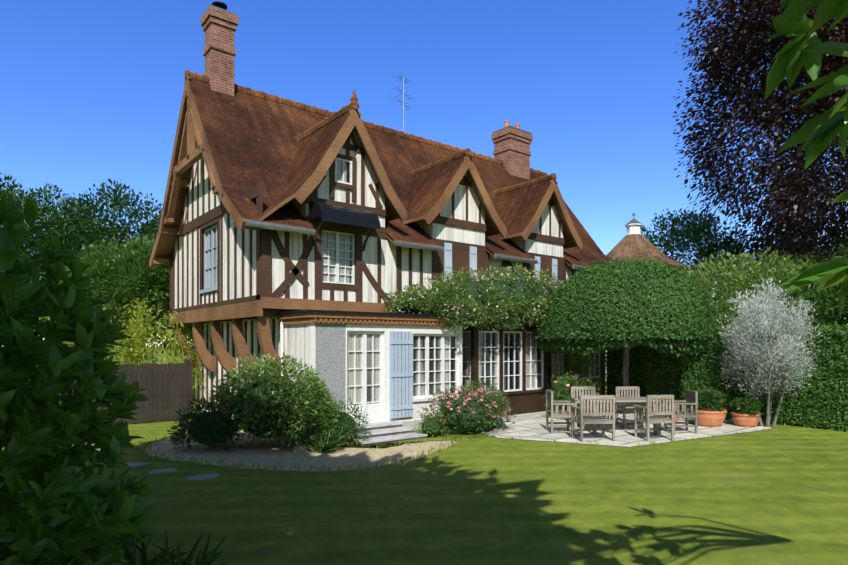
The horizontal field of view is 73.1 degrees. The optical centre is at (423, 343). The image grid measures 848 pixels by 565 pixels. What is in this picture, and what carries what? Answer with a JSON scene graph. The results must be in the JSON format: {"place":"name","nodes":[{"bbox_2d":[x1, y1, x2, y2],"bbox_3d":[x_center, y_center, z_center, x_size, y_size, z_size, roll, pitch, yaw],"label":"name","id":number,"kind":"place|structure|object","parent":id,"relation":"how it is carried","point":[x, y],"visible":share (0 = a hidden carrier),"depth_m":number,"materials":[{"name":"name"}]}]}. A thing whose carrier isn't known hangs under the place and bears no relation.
{"place":"outdoors","nodes":[
{"label":"outdoors","id":0,"kind":"place"},
{"bbox_2d":[144,430,456,471],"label":"gravel path","id":1,"kind":"structure","parent":0,"point":[250,453],"depth_m":10.47,"materials":[{"name":"beige gravel"}]},
{"bbox_2d":[166,396,251,451],"bbox_3d":[-4.072,1.538,11.033,1.598,1.028,1.796,0,0,-38],"label":"corner shrub","id":2,"kind":"object","parent":1,"relation":"on","point":[209,428],"visible":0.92,"depth_m":10.65,"materials":[{"name":"green plant"}]},
{"bbox_2d":[204,352,334,448],"bbox_3d":[-3.014,1.046,11.403,2.494,1.791,2.448,0,0,-38],"label":"shrub","id":3,"kind":"object","parent":1,"relation":"on","point":[256,402],"visible":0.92,"depth_m":10.81,"materials":[{"name":"green plant"}]},
{"bbox_2d":[259,375,343,449],"bbox_3d":[-2.504,1.297,11.315,1.892,1.378,1.863,0,0,-38],"label":"shrub","id":4,"kind":"object","parent":1,"relation":"on","point":[301,434],"visible":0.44,"depth_m":10.94,"materials":[{"name":"green plant"}]},
{"bbox_2d":[301,425,349,452],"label":"spiky plant","id":5,"kind":"object","parent":1,"relation":"on","point":[320,445],"visible":0.96,"depth_m":10.56,"materials":[{"name":"green plant"}]},
{"bbox_2d":[174,128,606,418],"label":"house walls","id":6,"kind":"structure","parent":0,"point":[440,231],"depth_m":14.52,"materials":[{"name":"white paint"}]},
{"bbox_2d":[149,70,623,271],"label":"house roof","id":7,"kind":"structure","parent":6,"relation":"on","point":[277,147],"depth_m":15.31,"materials":[{"name":"brown tile"}]},
{"bbox_2d":[201,1,237,95],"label":"chimney","id":8,"kind":"object","parent":7,"relation":"on","point":[219,23],"visible":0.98,"depth_m":14.96,"materials":[{"name":"brick"}]},
{"bbox_2d":[389,75,412,131],"bbox_3d":[-0.733,-7.803,18.969,0.446,2.050,0.979,0,0,30],"label":"tv aerial","id":9,"kind":"object","parent":7,"relation":"on","point":[403,98],"visible":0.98,"depth_m":18.92,"materials":[{"name":"metal"}]},
{"bbox_2d":[491,121,532,179],"bbox_3d":[3.414,-7.208,22.186,1.310,2.660,0.960,0,0,-38],"label":"chimney","id":10,"kind":"object","parent":7,"relation":"on","point":[512,148],"visible":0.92,"depth_m":21.83,"materials":[{"name":"brick"}]},
{"bbox_2d":[0,0,847,346],"label":"sky","id":11,"kind":"structure","parent":0,"point":[91,91],"materials":[{"name":"blue"}]},
{"bbox_2d":[2,347,847,564],"bbox_3d":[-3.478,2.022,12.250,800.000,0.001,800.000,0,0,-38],"label":"lawn ground","id":12,"kind":"structure","parent":0,"point":[778,495],"depth_m":7.15,"materials":[{"name":"green plant"}]},
{"bbox_2d":[0,336,49,516],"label":"laurel bush","id":13,"kind":"object","parent":12,"relation":"on","point":[27,508],"visible":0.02,"depth_m":6.40,"materials":[{"name":"green plant"}]},
{"bbox_2d":[0,178,104,325],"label":"tree","id":14,"kind":"object","parent":12,"relation":"on","point":[60,236],"visible":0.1,"depth_m":22.66,"materials":[{"name":"green plant"}]},
{"bbox_2d":[0,174,116,318],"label":"tree","id":15,"kind":"object","parent":12,"relation":"on","point":[7,178],"visible":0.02,"depth_m":27.94,"materials":[{"name":"green plant"}]},
{"bbox_2d":[0,173,157,564],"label":"laurel bush","id":16,"kind":"object","parent":12,"relation":"on","point":[97,508],"visible":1,"depth_m":3.26,"materials":[{"name":"green plant"}]},
{"bbox_2d":[28,178,167,363],"bbox_3d":[-13.460,-2.625,26.491,8.483,9.306,8.589,0,0,-38],"label":"tree","id":17,"kind":"object","parent":12,"relation":"on","point":[124,230],"visible":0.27,"depth_m":24.52,"materials":[{"name":"green plant"}]},
{"bbox_2d":[27,360,191,423],"bbox_3d":[-12.365,1.232,10.378,15.750,1.580,0.124,0,0,-38],"label":"garden fence","id":18,"kind":"object","parent":12,"relation":"on","point":[150,376],"visible":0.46,"depth_m":14.71,"materials":[{"name":"brown wood"}]},
{"bbox_2d":[44,233,192,382],"bbox_3d":[-10.371,-0.932,20.577,5.705,5.953,5.652,0,0,-38],"label":"tree","id":19,"kind":"object","parent":12,"relation":"on","point":[132,274],"visible":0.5,"depth_m":19.12,"materials":[{"name":"green plant"}]},
{"bbox_2d":[38,290,214,408],"bbox_3d":[-8.574,0.166,17.441,7.401,3.716,3.534,0,0,0],"label":"bamboo clump","id":20,"kind":"object","parent":12,"relation":"on","point":[142,352],"visible":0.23,"depth_m":17.34,"materials":[{"name":"green plant"}]},
{"bbox_2d":[70,519,230,564],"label":"strap leaves","id":21,"kind":"object","parent":12,"relation":"on","point":[171,555],"visible":0.46,"depth_m":4.94,"materials":[{"name":"green plant"}]},
{"bbox_2d":[92,444,219,479],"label":"stepping stone path","id":22,"kind":"structure","parent":12,"relation":"on","point":[194,477],"depth_m":8.94,"materials":[{"name":"grey stone"}]},
{"bbox_2d":[307,398,370,446],"bbox_3d":[-1.714,1.567,11.379,1.315,0.968,1.275,0,0,10],"label":"shrub","id":23,"kind":"object","parent":12,"relation":"on","point":[348,422],"visible":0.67,"depth_m":11.14,"materials":[{"name":"green plant"}]},
{"bbox_2d":[277,309,465,440],"bbox_3d":[-1.065,0.667,13.552,4.520,2.710,1.560,0,0,-38],"label":"extension","id":24,"kind":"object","parent":12,"relation":"on","point":[397,367],"visible":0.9,"depth_m":12.90,"materials":[{"name":"white paint"}]},
{"bbox_2d":[149,76,594,410],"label":"house timbers","id":25,"kind":"object","parent":12,"relation":"on","point":[237,313],"visible":0.71,"depth_m":14.19,"materials":[{"name":"brown wood"}]},
{"bbox_2d":[200,153,557,293],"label":"windows","id":26,"kind":"structure","parent":25,"relation":"attached to","point":[338,257],"depth_m":13.51,"materials":[{"name":"white paint"}]},
{"bbox_2d":[291,109,582,251],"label":"bargeboards","id":27,"kind":"object","parent":25,"relation":"on","point":[298,201],"visible":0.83,"depth_m":14.68,"materials":[{"name":"paint"}]},
{"bbox_2d":[383,262,571,332],"bbox_3d":[2.178,-1.230,15.771,7.486,2.071,2.062,0,0,-38],"label":"climbing rose","id":28,"kind":"object","parent":25,"relation":"attached to","point":[509,300],"visible":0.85,"depth_m":14.67,"materials":[{"name":"green plant"}]},
{"bbox_2d":[462,321,604,414],"bbox_3d":[3.846,0.622,17.659,7.640,2.800,1.430,0,0,-38],"label":"bay window","id":29,"kind":"structure","parent":25,"relation":"attached to","point":[518,367],"depth_m":15.93,"materials":[{"name":"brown wood"}]},
{"bbox_2d":[351,421,427,445],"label":"door steps","id":30,"kind":"structure","parent":12,"relation":"on","point":[388,432],"depth_m":12.03,"materials":[{"name":"stone"}]},
{"bbox_2d":[412,412,448,436],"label":"small plant","id":31,"kind":"object","parent":12,"relation":"on","point":[429,427],"visible":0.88,"depth_m":12.32,"materials":[{"name":"green plant"}]},
{"bbox_2d":[131,425,771,472],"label":"grass tufts","id":32,"kind":"object","parent":12,"relation":"on","point":[358,466],"visible":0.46,"depth_m":10.35,"materials":[{"name":"green plant"}]},
{"bbox_2d":[418,381,515,438],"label":"pink shrub flowers","id":33,"kind":"object","parent":12,"relation":"on","point":[468,413],"visible":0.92,"depth_m":12.51,"materials":[{"name":"green plant"}]},
{"bbox_2d":[456,378,505,416],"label":"shrub","id":34,"kind":"object","parent":12,"relation":"on","point":[478,384],"visible":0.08,"depth_m":14.08,"materials":[{"name":"green plant"}]},
{"bbox_2d":[544,371,599,410],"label":"pink rose bush","id":35,"kind":"object","parent":12,"relation":"on","point":[581,379],"visible":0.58,"depth_m":15.07,"materials":[{"name":"green plant"}]},
{"bbox_2d":[559,342,599,393],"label":"red rose bush","id":36,"kind":"object","parent":12,"relation":"on","point":[580,366],"visible":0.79,"depth_m":16.50,"materials":[{"name":"green plant"}]},
{"bbox_2d":[529,258,724,406],"bbox_3d":[5.842,-0.198,16.497,6.423,4.449,5.205,0,0,-38],"label":"tree","id":37,"kind":"object","parent":12,"relation":"on","point":[641,306],"visible":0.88,"depth_m":14.51,"materials":[{"name":"green plant"}]},
{"bbox_2d":[601,337,685,410],"bbox_3d":[7.270,0.813,17.212,1.946,2.577,3.348,0,0,-38],"label":"hedge","id":38,"kind":"object","parent":12,"relation":"on","point":[652,371],"visible":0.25,"depth_m":16.84,"materials":[{"name":"green plant"}]},
{"bbox_2d":[641,203,756,297],"bbox_3d":[16.484,-3.360,36.473,8.098,10.793,8.258,0,0,-38],"label":"tree","id":39,"kind":"object","parent":12,"relation":"on","point":[698,233],"visible":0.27,"depth_m":34.62,"materials":[{"name":"green plant"}]},
{"bbox_2d":[679,325,739,420],"bbox_3d":[7.485,0.797,15.073,1.268,2.582,1.254,0,0,-38],"label":"hedge","id":40,"kind":"object","parent":12,"relation":"on","point":[700,372],"visible":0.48,"depth_m":14.74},
{"bbox_2d":[679,246,836,327],"bbox_3d":[13.475,-1.008,24.400,7.355,6.070,7.310,0,0,-38],"label":"green tree","id":41,"kind":"object","parent":12,"relation":"on","point":[714,273],"visible":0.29,"depth_m":23.26,"materials":[{"name":"green plant"}]},
{"bbox_2d":[672,0,847,278],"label":"copper beech tree","id":42,"kind":"object","parent":12,"relation":"on","point":[807,185],"visible":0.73,"depth_m":28.65,"materials":[{"name":"purple plant"}]},
{"bbox_2d":[674,0,847,147],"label":"copper beech leaves","id":43,"kind":"object","parent":42,"relation":"attached to","point":[715,60],"visible":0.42,"depth_m":27.76,"materials":[{"name":"purple plant"}]},
{"bbox_2d":[714,278,827,428],"bbox_3d":[8.211,0.200,13.681,2.622,3.662,2.269,0,0,-38],"label":"olive tree","id":44,"kind":"object","parent":12,"relation":"on","point":[764,351],"visible":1,"depth_m":13.45,"materials":[{"name":"grey plant"}]},
{"bbox_2d":[716,246,847,328],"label":"green tree","id":45,"kind":"object","parent":12,"relation":"on","point":[813,258],"depth_m":26.70,"materials":[{"name":"green plant"}]},
{"bbox_2d":[726,323,847,431],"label":"hedge","id":46,"kind":"object","parent":12,"relation":"on","point":[823,402],"visible":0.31,"depth_m":13.59,"materials":[{"name":"green plant"}]},
{"bbox_2d":[742,256,847,326],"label":"green tree","id":47,"kind":"object","parent":12,"relation":"on","point":[823,294],"visible":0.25,"depth_m":20.55,"materials":[{"name":"green plant"}]},
{"bbox_2d":[742,104,847,263],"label":"copper beech tree","id":48,"kind":"object","parent":12,"relation":"on","point":[839,216],"visible":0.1,"depth_m":42.58,"materials":[{"name":"purple plant"}]},
{"bbox_2d":[778,244,847,323],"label":"green tree","id":49,"kind":"object","parent":12,"relation":"on","point":[842,250],"depth_m":30.62,"materials":[{"name":"green plant"}]},
{"bbox_2d":[828,236,847,325],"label":"dark tree","id":50,"kind":"object","parent":12,"relation":"on","point":[844,245],"visible":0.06,"depth_m":21.65,"materials":[{"name":"green plant"}]},
{"bbox_2d":[475,403,770,447],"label":"patio paving","id":51,"kind":"structure","parent":0,"point":[528,426],"depth_m":12.84,"materials":[{"name":"stone"}]},
{"bbox_2d":[546,390,576,433],"bbox_3d":[3.053,1.508,12.767,0.550,0.925,0.604,0,0,1],"label":"teak chair","id":52,"kind":"object","parent":51,"relation":"on","point":[556,413],"visible":0.85,"depth_m":12.53,"materials":[{"name":"grey wood"}]},
{"bbox_2d":[571,386,599,427],"bbox_3d":[3.856,1.508,13.681,0.604,0.925,0.550,0,0,3],"label":"teak chair","id":53,"kind":"object","parent":51,"relation":"on","point":[580,388],"visible":0.27,"depth_m":13.92,"materials":[{"name":"grey wood"}]},
{"bbox_2d":[570,395,614,441],"bbox_3d":[3.470,1.508,11.796,0.744,0.925,0.550,0,0,-7],"label":"teak chair","id":54,"kind":"object","parent":51,"relation":"on","point":[587,417],"visible":1,"depth_m":11.56,"materials":[{"name":"grey wood"}]},
{"bbox_2d":[579,397,658,434],"bbox_3d":[4.339,1.600,12.761,1.500,0.740,0.900,0,0,-2],"label":"teak table","id":55,"kind":"object","parent":51,"relation":"on","point":[640,401],"visible":0.52,"depth_m":12.40,"materials":[{"name":"grey wood"}]},
{"bbox_2d":[615,386,645,427],"bbox_3d":[4.959,1.508,13.668,0.604,0.925,0.550,0,0,-3],"label":"teak chair","id":56,"kind":"object","parent":51,"relation":"on","point":[624,409],"visible":0.44,"depth_m":13.89,"materials":[{"name":"grey wood"}]},
{"bbox_2d":[633,395,673,440],"bbox_3d":[4.767,1.508,11.890,0.604,0.925,0.550,0,0,-8],"label":"teak chair","id":57,"kind":"object","parent":51,"relation":"on","point":[659,419],"visible":1,"depth_m":11.65,"materials":[{"name":"grey wood"}]},
{"bbox_2d":[661,398,680,421],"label":"potted plant","id":58,"kind":"object","parent":51,"relation":"on","point":[676,419],"visible":0.06,"depth_m":14.34,"materials":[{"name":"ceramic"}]},
{"bbox_2d":[664,389,697,433],"bbox_3d":[5.723,1.508,12.810,0.550,0.925,0.604,0,0,4],"label":"teak chair","id":59,"kind":"object","parent":51,"relation":"on","point":[691,399],"visible":0.92,"depth_m":12.55,"materials":[{"name":"grey wood"}]},
{"bbox_2d":[693,387,726,426],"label":"potted plant","id":60,"kind":"object","parent":51,"relation":"on","point":[711,417],"visible":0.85,"depth_m":13.52,"materials":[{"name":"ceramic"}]},
{"bbox_2d":[730,392,763,426],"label":"potted plant","id":61,"kind":"object","parent":51,"relation":"on","point":[744,417],"visible":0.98,"depth_m":13.56,"materials":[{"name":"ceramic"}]},
{"bbox_2d":[605,213,688,381],"bbox_3d":[11.102,-2.458,30.299,5.400,8.960,5.400,0,0,-38],"label":"dovecote","id":62,"kind":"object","parent":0,"point":[634,243],"depth_m":29.25,"materials":[{"name":"paint"}]},
{"bbox_2d":[764,0,847,317],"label":"foreground leaves","id":63,"kind":"object","parent":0,"point":[818,134],"visible":1,"depth_m":2.43,"materials":[{"name":"green plant"}]}
]}

